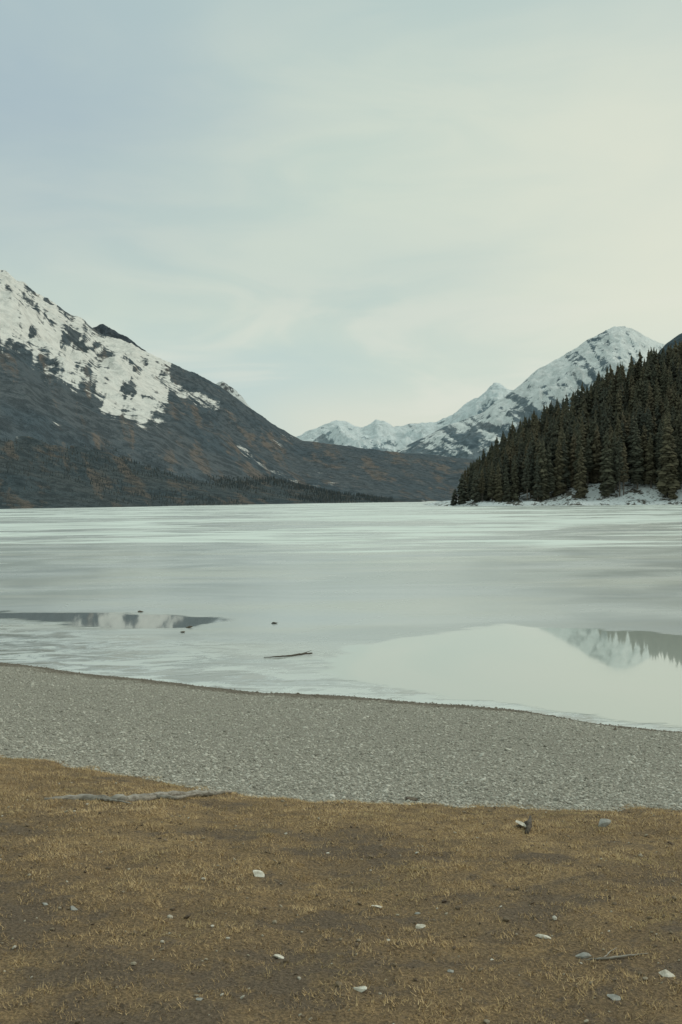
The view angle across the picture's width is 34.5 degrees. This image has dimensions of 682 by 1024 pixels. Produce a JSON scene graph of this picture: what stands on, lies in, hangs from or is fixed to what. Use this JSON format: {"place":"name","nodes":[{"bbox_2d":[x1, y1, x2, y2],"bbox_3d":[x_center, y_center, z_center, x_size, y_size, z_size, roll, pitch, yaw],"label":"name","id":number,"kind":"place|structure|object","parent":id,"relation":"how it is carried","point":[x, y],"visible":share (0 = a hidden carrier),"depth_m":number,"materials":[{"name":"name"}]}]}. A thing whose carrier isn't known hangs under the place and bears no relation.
{"place":"outdoors","nodes":[
{"label":"outdoors","id":0,"kind":"place"},
{"bbox_2d":[93,324,145,350],"bbox_3d":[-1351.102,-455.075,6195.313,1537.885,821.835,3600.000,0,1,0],"label":"rocky summit","id":1,"kind":"structure","parent":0,"point":[103,329],"depth_m":4977.99,"materials":[{"name":"grey stone"}]},
{"bbox_2d":[0,436,425,508],"bbox_3d":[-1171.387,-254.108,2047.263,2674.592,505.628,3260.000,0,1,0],"label":"forested hill","id":2,"kind":"structure","parent":0,"point":[70,492],"depth_m":873.09,"materials":[{"name":"grey plant"}]},
{"bbox_2d":[0,424,393,506],"bbox_3d":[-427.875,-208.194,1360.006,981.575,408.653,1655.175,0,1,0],"label":"distant forest","id":3,"kind":"object","parent":2,"relation":"on","point":[325,499],"visible":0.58,"depth_m":1116.19,"materials":[{"name":"green plant"}]},
{"bbox_2d":[217,381,250,407],"bbox_3d":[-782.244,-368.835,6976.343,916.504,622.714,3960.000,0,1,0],"label":"snowy summit","id":4,"kind":"structure","parent":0,"point":[230,390],"depth_m":5575.00,"materials":[{"name":"white snow"}]},
{"bbox_2d":[0,270,475,500],"bbox_3d":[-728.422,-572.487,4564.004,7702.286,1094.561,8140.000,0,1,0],"label":"snowy mountain","id":5,"kind":"structure","parent":0,"point":[64,375],"depth_m":1832.99,"materials":[{"name":"grey stone"}]},
{"bbox_2d":[0,663,681,1023],"bbox_3d":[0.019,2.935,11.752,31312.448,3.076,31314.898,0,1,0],"label":"ground","id":6,"kind":"structure","parent":0,"point":[203,1009],"depth_m":5.14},
{"bbox_2d":[44,790,231,803],"bbox_3d":[-1.260,1.918,7.260,1.297,0.157,0.482,-1,1,-26],"label":"driftwood branch","id":7,"kind":"object","parent":6,"relation":"on","point":[174,795],"visible":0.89,"depth_m":7.26,"materials":[{"name":"grey wood"}]},
{"bbox_2d":[253,870,264,876],"bbox_3d":[-0.408,1.790,5.435,0.064,0.024,0.044,23,22,0],"label":"stone","id":8,"kind":"object","parent":6,"relation":"on","point":[258,873],"visible":1,"depth_m":5.43,"materials":[{"name":"white stone"}]},
{"bbox_2d":[273,954,283,958],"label":"stone","id":9,"kind":"object","parent":6,"relation":"on","point":[279,956],"visible":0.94,"depth_m":4.31,"materials":[{"name":"white stone"}]},
{"bbox_2d":[0,753,681,1023],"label":"dry grass","id":10,"kind":"structure","parent":6,"relation":"on","point":[310,846],"depth_m":5.52,"materials":[{"name":"brown plant"}]},
{"bbox_2d":[0,778,681,1023],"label":"ground litter","id":11,"kind":"object","parent":6,"relation":"on","point":[339,983],"visible":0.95,"depth_m":4.87,"materials":[{"name":"brown plant"}]},
{"bbox_2d":[353,986,366,991],"bbox_3d":[0.069,1.721,3.963,0.052,0.020,0.035,0,-9,0],"label":"stone","id":12,"kind":"object","parent":6,"relation":"on","point":[361,988],"visible":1,"depth_m":3.96,"materials":[{"name":"white stone"}]},
{"bbox_2d":[405,797,417,800],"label":"stone","id":13,"kind":"object","parent":6,"relation":"on","point":[412,798],"visible":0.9,"depth_m":7.89,"materials":[{"name":"grey stone"}]},
{"bbox_2d":[415,924,425,928],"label":"stone","id":14,"kind":"object","parent":6,"relation":"on","point":[418,926],"visible":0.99,"depth_m":4.67,"materials":[{"name":"white stone"}]},
{"bbox_2d":[516,820,525,827],"bbox_3d":[1.097,1.882,6.600,0.096,0.025,0.076,32,-15,0],"label":"stone","id":15,"kind":"object","parent":6,"relation":"on","point":[522,824],"visible":0.88,"depth_m":6.59,"materials":[{"name":"white stone"}]},
{"bbox_2d":[516,815,532,833],"bbox_3d":[1.102,1.883,6.605,0.098,0.067,0.220,0,1,8],"label":"wood chip","id":16,"kind":"object","parent":6,"relation":"on","point":[528,823],"visible":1,"depth_m":6.56,"materials":[{"name":"wood"}]},
{"bbox_2d":[535,934,550,938],"bbox_3d":[0.844,1.773,4.586,0.071,0.020,0.049,4,-12,0],"label":"stone","id":17,"kind":"object","parent":6,"relation":"on","point":[542,936],"visible":1,"depth_m":4.57,"materials":[{"name":"white stone"}]},
{"bbox_2d":[575,952,591,958],"bbox_3d":[0.953,1.743,4.305,0.064,0.023,0.029,-9,30,0],"label":"stone","id":18,"kind":"object","parent":6,"relation":"on","point":[583,955],"visible":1,"depth_m":4.30,"materials":[{"name":"grey stone"}]},
{"bbox_2d":[598,819,610,826],"bbox_3d":[1.589,1.885,6.660,0.099,0.039,0.067,-28,16,0],"label":"stone","id":19,"kind":"object","parent":6,"relation":"on","point":[604,822],"visible":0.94,"depth_m":6.63,"materials":[{"name":"grey stone"}]},
{"bbox_2d":[607,994,620,999],"bbox_3d":[0.967,1.721,3.886,0.047,0.012,0.033,-1,31,0],"label":"stone","id":20,"kind":"object","parent":6,"relation":"on","point":[614,996],"visible":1,"depth_m":3.89,"materials":[{"name":"grey stone"}]},
{"bbox_2d":[585,947,647,959],"bbox_3d":[1.059,1.739,4.295,0.286,0.034,0.085,-1,1,-17],"label":"driftwood stick","id":21,"kind":"object","parent":6,"relation":"on","point":[611,957],"visible":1,"depth_m":4.27,"materials":[{"name":"grey wood"}]},
{"bbox_2d":[659,969,674,976],"bbox_3d":[1.215,1.721,4.088,0.064,0.028,0.033,16,-1,0],"label":"stone","id":22,"kind":"object","parent":6,"relation":"on","point":[665,973],"visible":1,"depth_m":4.08,"materials":[{"name":"white stone"}]},
{"bbox_2d":[0,501,681,731],"bbox_3d":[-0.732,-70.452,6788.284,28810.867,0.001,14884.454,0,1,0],"label":"frozen lake","id":23,"kind":"structure","parent":0,"point":[572,612],"depth_m":32.66,"materials":[{"name":"white ice"}]},
{"bbox_2d":[264,650,311,657],"bbox_3d":[-0.996,2.743,21.141,1.031,0.072,0.129,-1,1,-29],"label":"driftwood stick","id":24,"kind":"object","parent":23,"relation":"on","point":[304,653],"visible":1,"depth_m":21.15,"materials":[{"name":"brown wood"}]},
{"bbox_2d":[0,662,681,811],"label":"gravel","id":25,"kind":"structure","parent":0,"point":[366,780],"depth_m":10.57,"materials":[{"name":"grey gravel"}]},
{"bbox_2d":[0,0,681,436],"label":"sky","id":26,"kind":"structure","parent":0,"point":[359,213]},
{"bbox_2d":[297,383,512,451],"bbox_3d":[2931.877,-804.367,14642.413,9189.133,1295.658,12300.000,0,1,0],"label":"distant mountain range","id":27,"kind":"structure","parent":0,"point":[376,434],"depth_m":11272.07,"materials":[{"name":"white snow"}]},
{"bbox_2d":[396,326,664,459],"bbox_3d":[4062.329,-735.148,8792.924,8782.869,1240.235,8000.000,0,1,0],"label":"snow capped peak","id":28,"kind":"structure","parent":0,"point":[568,373],"depth_m":7120.66,"materials":[{"name":"white snow"}]},
{"bbox_2d":[422,475,681,505],"bbox_3d":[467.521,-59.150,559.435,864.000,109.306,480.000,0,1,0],"label":"snowy shore bank","id":29,"kind":"structure","parent":0,"point":[644,494],"depth_m":463.58,"materials":[{"name":"white snow"}]},
{"bbox_2d":[450,489,457,505],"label":"pine tree","id":30,"kind":"object","parent":29,"relation":"on","point":[452,502],"visible":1,"depth_m":477.15,"materials":[{"name":"green plant"}]},
{"bbox_2d":[456,472,470,503],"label":"pine tree","id":31,"kind":"object","parent":29,"relation":"on","point":[463,497],"visible":1,"depth_m":474.80,"materials":[{"name":"green plant"}]},
{"bbox_2d":[469,470,479,502],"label":"pine tree","id":32,"kind":"object","parent":29,"relation":"on","point":[475,494],"visible":1,"depth_m":470.96,"materials":[{"name":"green plant"}]},
{"bbox_2d":[467,473,589,500],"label":"young fir thicket","id":33,"kind":"object","parent":29,"relation":"on","point":[468,491],"visible":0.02,"depth_m":533.95,"materials":[{"name":"green plant"}]},
{"bbox_2d":[464,341,681,501],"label":"conifer forest","id":34,"kind":"object","parent":29,"relation":"on","point":[607,430],"visible":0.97,"depth_m":481.64,"materials":[{"name":"green plant"}]},
{"bbox_2d":[656,412,679,499],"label":"pine tree","id":35,"kind":"object","parent":29,"relation":"on","point":[668,483],"visible":1,"depth_m":453.81,"materials":[{"name":"green plant"}]},
{"bbox_2d":[658,333,681,353],"bbox_3d":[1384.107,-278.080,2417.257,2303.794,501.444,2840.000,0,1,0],"label":"wooded hill","id":36,"kind":"structure","parent":0,"point":[677,338],"depth_m":2333.53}
]}

